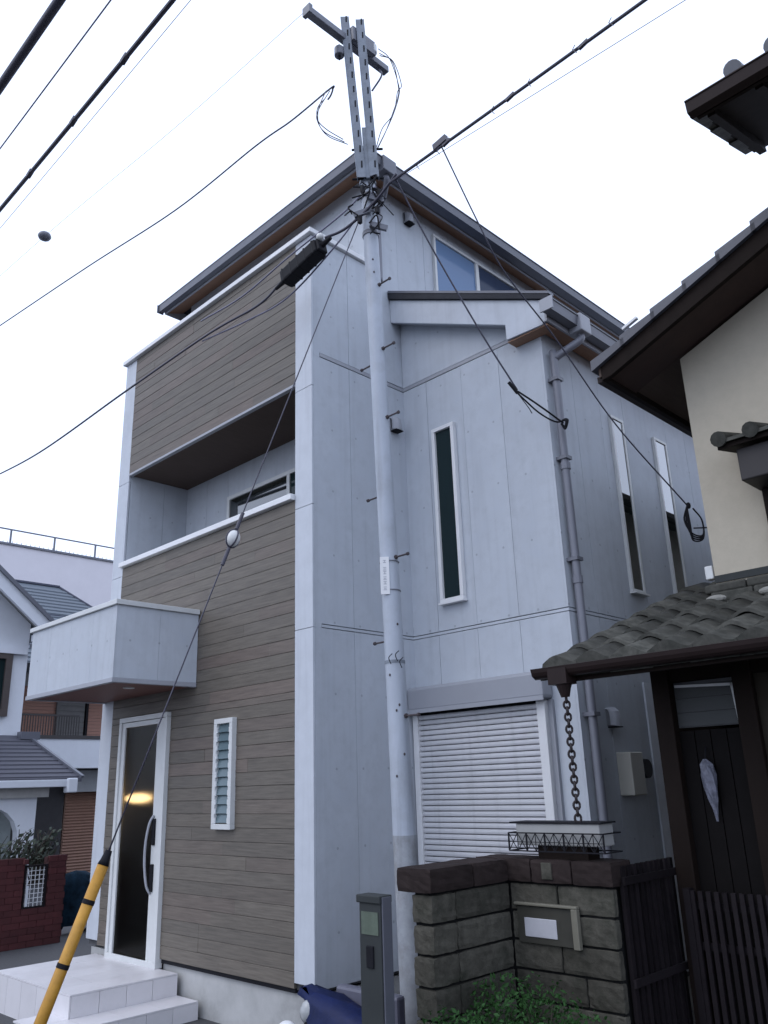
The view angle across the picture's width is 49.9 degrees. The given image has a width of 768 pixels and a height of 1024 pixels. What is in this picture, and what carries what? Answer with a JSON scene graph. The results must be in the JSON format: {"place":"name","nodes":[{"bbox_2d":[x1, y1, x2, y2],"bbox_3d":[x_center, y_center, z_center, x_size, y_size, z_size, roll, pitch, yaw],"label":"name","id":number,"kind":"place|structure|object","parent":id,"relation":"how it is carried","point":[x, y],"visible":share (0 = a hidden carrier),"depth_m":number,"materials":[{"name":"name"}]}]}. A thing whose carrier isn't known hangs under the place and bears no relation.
{"place":"outdoors","nodes":[
{"label":"outdoors","id":0,"kind":"place"},
{"bbox_2d":[0,0,65,94],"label":"overhead cable","id":1,"kind":"object","parent":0,"point":[35,35],"visible":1,"depth_m":5.93,"materials":[{"name":"black rubber"}]},
{"bbox_2d":[0,854,67,951],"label":"brick wall","id":2,"kind":"structure","parent":0,"point":[21,926],"depth_m":10.73,"materials":[{"name":"brick"}]},
{"bbox_2d":[0,825,33,859],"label":"garden plant","id":3,"kind":"object","parent":2,"relation":"on","point":[15,846],"visible":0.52,"depth_m":11.02,"materials":[{"name":"green plant"}]},
{"bbox_2d":[11,827,61,885],"bbox_3d":[-4.791,4.703,11.287,0.627,0.741,0.555,16,-25,-43],"label":"leafy plant","id":4,"kind":"object","parent":2,"relation":"on","point":[42,850],"visible":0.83,"depth_m":11.29,"materials":[{"name":"green plant"}]},
{"bbox_2d":[0,565,84,906],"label":"white house","id":5,"kind":"structure","parent":0,"point":[32,768],"depth_m":15.06,"materials":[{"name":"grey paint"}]},
{"bbox_2d":[0,653,13,716],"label":"window","id":6,"kind":"structure","parent":5,"relation":"in","point":[6,659],"depth_m":15.35,"materials":[{"name":"black glass"}]},
{"bbox_2d":[9,579,102,873],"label":"house","id":7,"kind":"structure","parent":0,"point":[70,733],"depth_m":19.50,"materials":[{"name":"orange"}]},
{"bbox_2d":[0,0,111,148],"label":"overhead cable","id":8,"kind":"object","parent":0,"point":[78,43],"visible":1,"depth_m":6.19,"materials":[{"name":"black rubber"}]},
{"bbox_2d":[0,527,113,606],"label":"apartment block","id":9,"kind":"structure","parent":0,"point":[88,579],"depth_m":27.18,"materials":[{"name":"white paint"}]},
{"bbox_2d":[0,0,175,211],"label":"overhead cable","id":10,"kind":"object","parent":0,"point":[125,57],"visible":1,"depth_m":6.61,"materials":[{"name":"black rubber"}]},
{"bbox_2d":[0,0,190,227],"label":"overhead cable","id":11,"kind":"object","parent":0,"point":[100,108],"visible":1,"depth_m":8.59,"materials":[{"name":"black rubber"}]},
{"bbox_2d":[0,882,219,1023],"bbox_3d":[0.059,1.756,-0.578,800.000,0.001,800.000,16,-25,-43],"label":"road","id":12,"kind":"structure","parent":0,"point":[29,956],"depth_m":10.18,"materials":[{"name":"concrete"}]},
{"bbox_2d":[34,849,111,1023],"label":"stay guard","id":13,"kind":"object","parent":12,"relation":"on","point":[67,955],"visible":1,"depth_m":4.75,"materials":[{"name":"yellow plastic"}]},
{"bbox_2d":[61,870,90,931],"bbox_3d":[-4.398,5.408,11.682,0.743,1.007,0.299,16,-25,-43],"label":"covered bicycle","id":14,"kind":"object","parent":12,"relation":"on","point":[77,882],"visible":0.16,"depth_m":11.58,"materials":[{"name":"blue fabric"}]},
{"bbox_2d":[0,954,197,1023],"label":"entrance steps","id":15,"kind":"structure","parent":12,"relation":"on","point":[98,989],"depth_m":7.06,"materials":[{"name":"tile"}]},
{"bbox_2d":[280,983,405,1023],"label":"covered scooter","id":16,"kind":"object","parent":12,"relation":"on","point":[323,1005],"visible":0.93,"depth_m":5.27,"materials":[{"name":"blue cover fabric"},{"name":"black rubber"},{"name":"white plastic"}]},
{"bbox_2d":[302,2,420,1023],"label":"utility pole","id":17,"kind":"object","parent":12,"relation":"on","point":[359,43],"visible":1,"depth_m":6.65,"materials":[{"name":"concrete"}]},
{"bbox_2d":[0,14,301,275],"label":"insulator wire","id":18,"kind":"object","parent":17,"relation":"attached to","point":[164,136],"visible":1,"depth_m":9.06,"materials":[{"name":"grey metal"}]},
{"bbox_2d":[38,231,50,241],"bbox_3d":[-4.419,-3.590,10.751,0.158,0.120,0.166,16,-25,-43],"label":"wire insulator","id":19,"kind":"object","parent":18,"relation":"attached to","point":[44,236],"visible":1,"depth_m":10.70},
{"bbox_2d":[0,85,334,325],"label":"service wire","id":20,"kind":"object","parent":17,"relation":"attached to","point":[301,112],"visible":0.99,"depth_m":10.30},
{"bbox_2d":[108,223,357,849],"bbox_3d":[-0.948,-0.285,6.230,1.946,5.467,0.010,8,-21,-28],"label":"guy wire","id":21,"kind":"object","parent":17,"relation":"attached to","point":[222,565],"visible":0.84,"depth_m":5.78,"materials":[{"name":"grey metal"}]},
{"bbox_2d":[220,512,244,565],"bbox_3d":[-1.095,0.193,5.977,0.150,0.419,0.104,-3,-18,2],"label":"stay insulator","id":22,"kind":"object","parent":21,"relation":"attached to","point":[232,539],"visible":1,"depth_m":5.94,"materials":[{"name":"ceramic"}]},
{"bbox_2d":[201,196,360,321],"bbox_3d":[-1.097,-2.440,8.018,2.174,0.497,0.147,-15,-22,35],"label":"telephone cable","id":23,"kind":"object","parent":17,"relation":"attached to","point":[296,250],"visible":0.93,"depth_m":7.80,"materials":[{"name":"black rubber"}]},
{"bbox_2d":[202,186,375,341],"bbox_3d":[-1.025,-2.325,8.058,2.464,0.754,0.122,-16,-23,37],"label":"telephone cable","id":24,"kind":"object","parent":17,"relation":"attached to","point":[313,271],"visible":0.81,"depth_m":7.79,"materials":[{"name":"black rubber"}]},
{"bbox_2d":[324,173,397,238],"bbox_3d":[-0.191,-2.705,7.376,0.748,0.423,0.113,-11,-20,25],"label":"telephone cable","id":25,"kind":"object","parent":17,"relation":"attached to","point":[365,210],"visible":0.97,"depth_m":7.40,"materials":[{"name":"black rubber"}]},
{"bbox_2d":[275,233,331,289],"bbox_3d":[-0.750,-2.304,7.600,0.154,0.287,0.771,16,-25,-43],"label":"cable closure","id":26,"kind":"object","parent":25,"relation":"hanging from","point":[307,259],"visible":1,"depth_m":7.52,"materials":[{"name":"black plastic"}]},
{"bbox_2d":[0,283,278,473],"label":"telephone cable","id":27,"kind":"object","parent":26,"relation":"attached to","point":[185,349],"visible":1,"depth_m":9.36,"materials":[{"name":"black rubber"}]},
{"bbox_2d":[389,0,647,183],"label":"overhead cable","id":28,"kind":"object","parent":17,"relation":"attached to","point":[444,140],"visible":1,"depth_m":6.38,"materials":[{"name":"black rubber"}]},
{"bbox_2d":[396,180,517,389],"bbox_3d":[0.614,-1.981,7.211,1.086,1.878,0.070,6,-20,-23],"label":"drop wire","id":29,"kind":"object","parent":28,"relation":"attached to","point":[484,338],"visible":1,"depth_m":7.23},
{"bbox_2d":[442,147,685,504],"bbox_3d":[1.510,-1.565,6.964,2.269,2.936,0.134,8,-21,-28],"label":"drop wire","id":30,"kind":"object","parent":28,"relation":"hanging from","point":[551,332],"visible":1,"depth_m":6.91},
{"bbox_2d":[381,0,684,189],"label":"overhead cable","id":31,"kind":"object","parent":17,"relation":"attached to","point":[548,85],"visible":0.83,"depth_m":6.23,"materials":[{"name":"black rubber"}]},
{"bbox_2d":[356,892,394,1023],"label":"meter post","id":32,"kind":"object","parent":12,"relation":"on","point":[377,976],"visible":1,"depth_m":4.12,"materials":[{"name":"silver metal"}]},
{"bbox_2d":[397,854,634,1023],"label":"block wall","id":33,"kind":"structure","parent":12,"relation":"on","point":[479,918],"depth_m":4.60,"materials":[{"name":"concrete"}]},
{"bbox_2d":[508,820,622,860],"bbox_3d":[1.054,1.926,4.851,0.198,0.204,0.658,16,-25,-43],"label":"planter rack","id":34,"kind":"object","parent":33,"relation":"on","point":[566,840],"visible":1,"depth_m":4.76,"materials":[{"name":"black metal"},{"name":"white plastic"}]},
{"bbox_2d":[422,971,610,1023],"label":"shrub","id":35,"kind":"object","parent":12,"relation":"on","point":[478,1018],"visible":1,"depth_m":4.24,"materials":[{"name":"green plant"}]},
{"bbox_2d":[530,574,767,1023],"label":"roofed gate","id":36,"kind":"structure","parent":12,"relation":"on","point":[699,652],"depth_m":4.88,"materials":[{"name":"ceramic"}]},
{"bbox_2d":[563,697,581,821],"bbox_3d":[1.106,1.444,4.858,0.040,0.734,0.040,13,-23,-38],"label":"rain chain","id":37,"kind":"object","parent":36,"relation":"hanging from","point":[572,757],"visible":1,"depth_m":4.84,"materials":[{"name":"black metal"}]},
{"bbox_2d":[620,857,693,1023],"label":"slat fence","id":38,"kind":"object","parent":36,"relation":"attached to","point":[658,965],"visible":0.92,"depth_m":4.62,"materials":[{"name":"wood"}]},
{"bbox_2d":[700,747,718,820],"bbox_3d":[1.932,1.610,4.898,0.071,0.422,0.091,16,-25,-43],"label":"hanging bundle","id":39,"kind":"object","parent":36,"relation":"hanging from","point":[708,775],"visible":1,"depth_m":4.88,"materials":[{"name":"plastic"}]},
{"bbox_2d":[679,727,767,1023],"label":"gate door","id":40,"kind":"structure","parent":36,"relation":"in","point":[727,849],"depth_m":4.82,"materials":[{"name":"brown wood"}]},
{"bbox_2d":[682,887,767,1023],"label":"slat gate","id":41,"kind":"structure","parent":36,"relation":"attached to","point":[693,905],"depth_m":4.55,"materials":[{"name":"wood"}]},
{"bbox_2d":[590,38,767,583],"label":"cream house","id":42,"kind":"structure","parent":12,"relation":"on","point":[689,356],"depth_m":6.09,"materials":[{"name":"paint"}]},
{"bbox_2d":[683,502,706,541],"bbox_3d":[2.708,0.043,6.818,0.057,0.353,0.467,16,-25,-43],"label":"wire coil","id":43,"kind":"object","parent":42,"relation":"hanging from","point":[686,519],"visible":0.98,"depth_m":6.91,"materials":[{"name":"black rubber"}]},
{"bbox_2d":[704,566,714,580],"bbox_3d":[2.398,0.450,6.059,0.070,0.100,0.060,16,-25,-43],"label":"junction box","id":44,"kind":"object","parent":42,"relation":"attached to","point":[709,573],"visible":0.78,"depth_m":6.03,"materials":[{"name":"white plastic"}]},
{"bbox_2d":[762,488,767,520],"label":"window","id":45,"kind":"structure","parent":42,"relation":"in","point":[764,491],"depth_m":5.78,"materials":[{"name":"black glass"}]},
{"bbox_2d":[0,0,767,559],"label":"sky","id":46,"kind":"structure","parent":0,"point":[603,177],"materials":[{"name":"white"}]},
{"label":"ground","id":47,"kind":"structure","parent":0,"visible":0},
{"bbox_2d":[25,153,714,1023],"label":"grey house","id":48,"kind":"structure","parent":47,"relation":"on","point":[251,855],"depth_m":7.65,"materials":[{"name":"paint"}]},
{"bbox_2d":[104,712,171,968],"bbox_3d":[-2.461,3.197,8.204,0.137,2.295,0.960,16,-25,-43],"label":"entrance door","id":49,"kind":"structure","parent":48,"relation":"in","point":[135,893],"depth_m":8.18,"materials":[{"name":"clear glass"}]},
{"bbox_2d":[211,717,237,829],"bbox_3d":[-1.430,2.342,7.415,0.070,0.950,0.290,16,-25,-43],"label":"window","id":50,"kind":"structure","parent":48,"relation":"in","point":[225,729],"depth_m":7.39,"materials":[{"name":"white glass"}]},
{"bbox_2d":[226,468,294,518],"bbox_3d":[-1.110,0.300,8.876,0.030,1.510,2.020,16,-25,-43],"label":"window","id":51,"kind":"structure","parent":48,"relation":"in","point":[283,484],"depth_m":9.29,"materials":[{"name":"glass"}]},
{"bbox_2d":[431,421,467,605],"bbox_3d":[0.601,-0.005,7.805,0.065,1.760,0.300,16,-25,-43],"label":"window","id":52,"kind":"structure","parent":48,"relation":"in","point":[450,549],"depth_m":7.79,"materials":[{"name":"glass"}]},
{"bbox_2d":[431,234,518,290],"bbox_3d":[1.185,-2.582,10.140,1.700,1.105,0.040,16,-25,-43],"label":"window","id":53,"kind":"structure","parent":48,"relation":"in","point":[466,274],"depth_m":9.99,"materials":[{"name":"blue glass"}]},
{"bbox_2d":[507,381,568,429],"bbox_3d":[1.316,-0.910,7.092,0.502,0.441,0.088,0,-18,-5],"label":"wire anchor","id":54,"kind":"object","parent":48,"relation":"attached to","point":[516,391],"visible":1,"depth_m":7.06,"materials":[{"name":"black rubber"}]},
{"bbox_2d":[608,414,650,596],"bbox_3d":[2.314,-0.085,7.822,0.270,1.776,0.065,16,-25,-43],"label":"window","id":55,"kind":"structure","parent":48,"relation":"in","point":[637,586],"depth_m":7.80,"materials":[{"name":"glass"}]},
{"bbox_2d":[651,437,687,593],"bbox_3d":[2.927,0.050,8.449,0.280,1.700,0.032,16,-25,-43],"label":"window","id":56,"kind":"structure","parent":48,"relation":"in","point":[667,500],"depth_m":8.43,"materials":[{"name":"glass"}]}
]}

